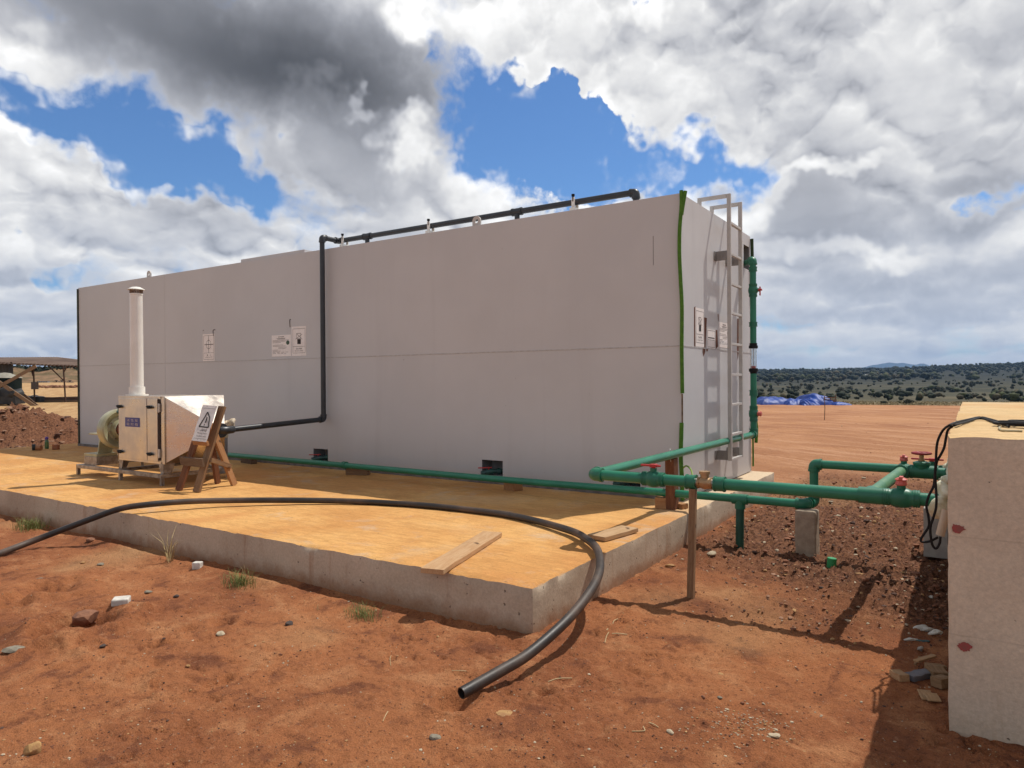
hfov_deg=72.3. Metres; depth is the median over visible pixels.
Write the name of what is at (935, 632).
foam scrap
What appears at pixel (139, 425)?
exhaust filter unit
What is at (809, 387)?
bush
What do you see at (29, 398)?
crossed plank
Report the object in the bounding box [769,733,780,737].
stone
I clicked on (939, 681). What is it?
timber offcut
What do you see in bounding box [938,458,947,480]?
foam lump
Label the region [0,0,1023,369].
sky
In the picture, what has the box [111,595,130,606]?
paver fragment
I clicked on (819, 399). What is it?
tarpaulin pile
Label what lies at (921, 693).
timber offcut
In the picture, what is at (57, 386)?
dirt ridge
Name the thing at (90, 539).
stone
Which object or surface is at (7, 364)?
open shed
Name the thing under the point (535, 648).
black hose
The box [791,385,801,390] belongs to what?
bush
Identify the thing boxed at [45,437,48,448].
drink bottle
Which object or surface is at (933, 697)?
timber offcut
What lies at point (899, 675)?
timber offcut
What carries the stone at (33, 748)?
on the ground
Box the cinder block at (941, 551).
[923,506,947,558]
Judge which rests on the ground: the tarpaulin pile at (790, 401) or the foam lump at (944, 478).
the tarpaulin pile at (790, 401)
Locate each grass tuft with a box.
[9,515,51,532]
[150,524,184,562]
[220,567,262,589]
[342,600,384,621]
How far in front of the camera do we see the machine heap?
45.17 m
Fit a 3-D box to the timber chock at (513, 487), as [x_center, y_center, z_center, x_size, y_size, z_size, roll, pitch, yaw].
[0.013,1.171,8.079,0.130,0.102,0.204,-1,0,-35]
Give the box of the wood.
[757,361,1023,401]
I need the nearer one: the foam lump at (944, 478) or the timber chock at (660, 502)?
the foam lump at (944, 478)
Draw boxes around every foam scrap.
[904,638,917,640]
[905,668,930,681]
[913,625,933,631]
[928,629,942,634]
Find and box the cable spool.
[32,444,42,449]
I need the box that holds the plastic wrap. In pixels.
[225,418,235,425]
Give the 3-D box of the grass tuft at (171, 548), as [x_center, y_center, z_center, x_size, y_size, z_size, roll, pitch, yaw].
[-2.898,1.380,6.065,0.438,0.293,0.268,0,0,33]
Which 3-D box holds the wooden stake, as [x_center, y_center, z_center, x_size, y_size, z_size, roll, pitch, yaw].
[1.272,1.180,4.959,0.058,0.877,0.094,0,0,28]
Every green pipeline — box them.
[228,452,943,549]
[589,256,947,507]
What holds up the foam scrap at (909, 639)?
on the ground
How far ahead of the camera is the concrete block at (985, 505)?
3.01 m
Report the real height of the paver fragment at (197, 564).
0.060 m
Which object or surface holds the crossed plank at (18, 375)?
on the crossed plank at (21, 397)
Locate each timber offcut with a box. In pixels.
[889,669,909,681]
[913,654,936,662]
[917,689,930,699]
[924,662,948,675]
[924,692,941,701]
[930,674,947,689]
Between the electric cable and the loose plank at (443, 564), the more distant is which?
the loose plank at (443, 564)
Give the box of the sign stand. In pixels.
[175,405,236,492]
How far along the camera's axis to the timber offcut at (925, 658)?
3.79 m
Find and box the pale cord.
[998,426,1022,431]
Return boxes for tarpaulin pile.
[757,396,786,404]
[783,398,800,404]
[796,393,832,404]
[799,399,819,404]
[832,402,850,404]
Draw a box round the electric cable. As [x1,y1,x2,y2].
[919,416,1023,549]
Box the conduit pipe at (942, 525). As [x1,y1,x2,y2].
[936,509,947,536]
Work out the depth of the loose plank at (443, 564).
4.97 m
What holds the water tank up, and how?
on the ground
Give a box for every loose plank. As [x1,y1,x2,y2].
[421,531,501,574]
[587,525,637,541]
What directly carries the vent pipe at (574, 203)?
attached to the shipping container
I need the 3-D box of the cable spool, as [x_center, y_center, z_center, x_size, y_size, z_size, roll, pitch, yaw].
[-9.004,1.195,13.244,0.190,0.115,0.122,0,0,0]
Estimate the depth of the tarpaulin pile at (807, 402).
40.58 m
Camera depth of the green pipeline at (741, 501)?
6.89 m
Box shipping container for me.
[77,190,757,500]
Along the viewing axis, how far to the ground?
3.93 m
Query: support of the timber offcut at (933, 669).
on the ground
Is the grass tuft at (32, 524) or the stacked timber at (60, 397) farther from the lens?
the stacked timber at (60, 397)
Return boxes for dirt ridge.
[39,385,77,387]
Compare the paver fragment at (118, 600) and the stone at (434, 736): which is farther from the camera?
the paver fragment at (118, 600)
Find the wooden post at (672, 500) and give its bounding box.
[665,458,678,509]
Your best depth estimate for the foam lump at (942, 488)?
4.11 m
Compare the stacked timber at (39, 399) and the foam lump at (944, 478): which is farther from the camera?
the stacked timber at (39, 399)
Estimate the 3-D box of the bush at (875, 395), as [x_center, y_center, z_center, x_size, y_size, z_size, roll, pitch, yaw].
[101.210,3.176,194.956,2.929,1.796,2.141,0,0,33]
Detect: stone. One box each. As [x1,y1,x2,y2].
[1,645,24,653]
[23,741,41,755]
[72,609,98,625]
[86,537,94,541]
[216,631,224,635]
[285,620,292,625]
[429,734,440,739]
[496,710,511,716]
[666,729,673,734]
[707,551,715,555]
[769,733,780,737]
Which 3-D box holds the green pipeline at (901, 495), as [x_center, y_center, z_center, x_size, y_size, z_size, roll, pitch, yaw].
[2.834,-0.453,6.719,2.498,2.384,4.750,0,0,33]
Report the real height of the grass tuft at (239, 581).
0.135 m
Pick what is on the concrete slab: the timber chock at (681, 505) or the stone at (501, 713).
the timber chock at (681, 505)
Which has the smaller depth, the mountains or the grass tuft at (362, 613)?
the grass tuft at (362, 613)
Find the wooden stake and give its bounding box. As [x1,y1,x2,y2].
[687,489,696,598]
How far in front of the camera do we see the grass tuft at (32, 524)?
7.50 m
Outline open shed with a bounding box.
[0,357,76,401]
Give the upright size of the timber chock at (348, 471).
0.105 m
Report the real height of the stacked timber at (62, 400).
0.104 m
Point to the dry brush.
(915, 403)
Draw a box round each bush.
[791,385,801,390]
[804,384,813,391]
[870,393,880,397]
[903,399,914,403]
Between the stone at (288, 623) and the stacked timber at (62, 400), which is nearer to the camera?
the stone at (288, 623)
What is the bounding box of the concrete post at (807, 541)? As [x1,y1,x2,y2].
[795,508,819,556]
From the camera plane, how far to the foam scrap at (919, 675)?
3.60 m
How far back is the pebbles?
4.58 m
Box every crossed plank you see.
[0,365,36,387]
[0,381,36,405]
[24,394,37,404]
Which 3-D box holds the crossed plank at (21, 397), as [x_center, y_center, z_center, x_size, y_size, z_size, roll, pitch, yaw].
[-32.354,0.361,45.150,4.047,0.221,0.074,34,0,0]
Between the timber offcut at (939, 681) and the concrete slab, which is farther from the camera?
the concrete slab
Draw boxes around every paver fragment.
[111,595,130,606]
[192,561,202,569]
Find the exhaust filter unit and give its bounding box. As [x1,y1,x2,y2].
[76,287,235,485]
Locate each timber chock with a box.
[241,458,256,463]
[345,468,369,474]
[504,483,522,490]
[655,496,665,508]
[678,502,687,508]
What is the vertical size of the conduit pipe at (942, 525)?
0.152 m
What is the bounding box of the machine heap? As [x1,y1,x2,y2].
[0,387,24,404]
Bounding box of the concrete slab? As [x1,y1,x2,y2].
[0,443,773,633]
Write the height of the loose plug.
0.085 m
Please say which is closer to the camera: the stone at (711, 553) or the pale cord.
the pale cord
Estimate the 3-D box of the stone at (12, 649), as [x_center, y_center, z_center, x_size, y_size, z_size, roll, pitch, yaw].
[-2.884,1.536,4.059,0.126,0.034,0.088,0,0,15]
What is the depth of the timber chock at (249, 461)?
10.83 m
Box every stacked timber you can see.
[25,397,43,401]
[44,397,77,398]
[44,399,77,399]
[44,400,77,401]
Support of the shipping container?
on the concrete slab
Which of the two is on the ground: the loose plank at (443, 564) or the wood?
the wood
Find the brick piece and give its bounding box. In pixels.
[52,444,59,449]
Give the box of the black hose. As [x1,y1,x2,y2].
[0,497,603,698]
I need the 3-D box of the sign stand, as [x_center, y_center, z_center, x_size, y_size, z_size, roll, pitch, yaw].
[-3.602,0.752,8.376,0.465,1.005,0.661,0,0,25]
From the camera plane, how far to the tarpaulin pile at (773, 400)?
41.90 m
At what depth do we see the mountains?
8568.47 m
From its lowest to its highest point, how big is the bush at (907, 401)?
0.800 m
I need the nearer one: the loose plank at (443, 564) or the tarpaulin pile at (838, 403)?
the loose plank at (443, 564)
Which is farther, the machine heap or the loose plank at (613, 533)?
the machine heap
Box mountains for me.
[865,362,929,367]
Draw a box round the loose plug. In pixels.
[826,557,836,567]
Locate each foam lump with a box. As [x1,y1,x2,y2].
[928,480,947,518]
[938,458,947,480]
[940,467,947,483]
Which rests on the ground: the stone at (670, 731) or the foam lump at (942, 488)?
the stone at (670, 731)
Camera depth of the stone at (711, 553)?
6.00 m
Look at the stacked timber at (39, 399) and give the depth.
50.05 m
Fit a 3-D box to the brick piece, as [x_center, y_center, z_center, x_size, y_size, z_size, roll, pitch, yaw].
[-8.732,1.197,13.394,0.137,0.106,0.077,0,0,8]
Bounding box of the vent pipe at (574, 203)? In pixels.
[235,189,639,431]
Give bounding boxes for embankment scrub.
[13,365,76,371]
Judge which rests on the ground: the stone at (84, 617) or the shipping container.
the stone at (84, 617)
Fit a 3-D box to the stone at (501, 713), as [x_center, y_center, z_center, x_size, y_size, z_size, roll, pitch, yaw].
[-0.037,1.530,3.260,0.078,0.009,0.078,0,0,33]
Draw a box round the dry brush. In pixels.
[837,400,1019,405]
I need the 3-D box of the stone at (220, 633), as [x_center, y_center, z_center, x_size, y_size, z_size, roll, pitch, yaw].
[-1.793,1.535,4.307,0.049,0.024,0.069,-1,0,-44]
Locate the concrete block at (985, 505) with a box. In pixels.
[947,402,1023,745]
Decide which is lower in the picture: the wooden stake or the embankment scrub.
the wooden stake
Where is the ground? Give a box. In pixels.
[0,366,1023,767]
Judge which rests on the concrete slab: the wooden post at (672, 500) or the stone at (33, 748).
the wooden post at (672, 500)
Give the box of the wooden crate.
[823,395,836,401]
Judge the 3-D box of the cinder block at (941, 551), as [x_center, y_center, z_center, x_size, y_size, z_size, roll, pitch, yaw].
[3.695,1.285,6.105,0.180,0.420,0.190,0,0,33]
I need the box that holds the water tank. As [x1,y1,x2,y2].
[0,373,21,388]
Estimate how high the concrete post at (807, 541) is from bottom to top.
0.534 m
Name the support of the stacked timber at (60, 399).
on the ground
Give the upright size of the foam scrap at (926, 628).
0.051 m
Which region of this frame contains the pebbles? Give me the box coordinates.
[0,407,1017,767]
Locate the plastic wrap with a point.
(231, 422)

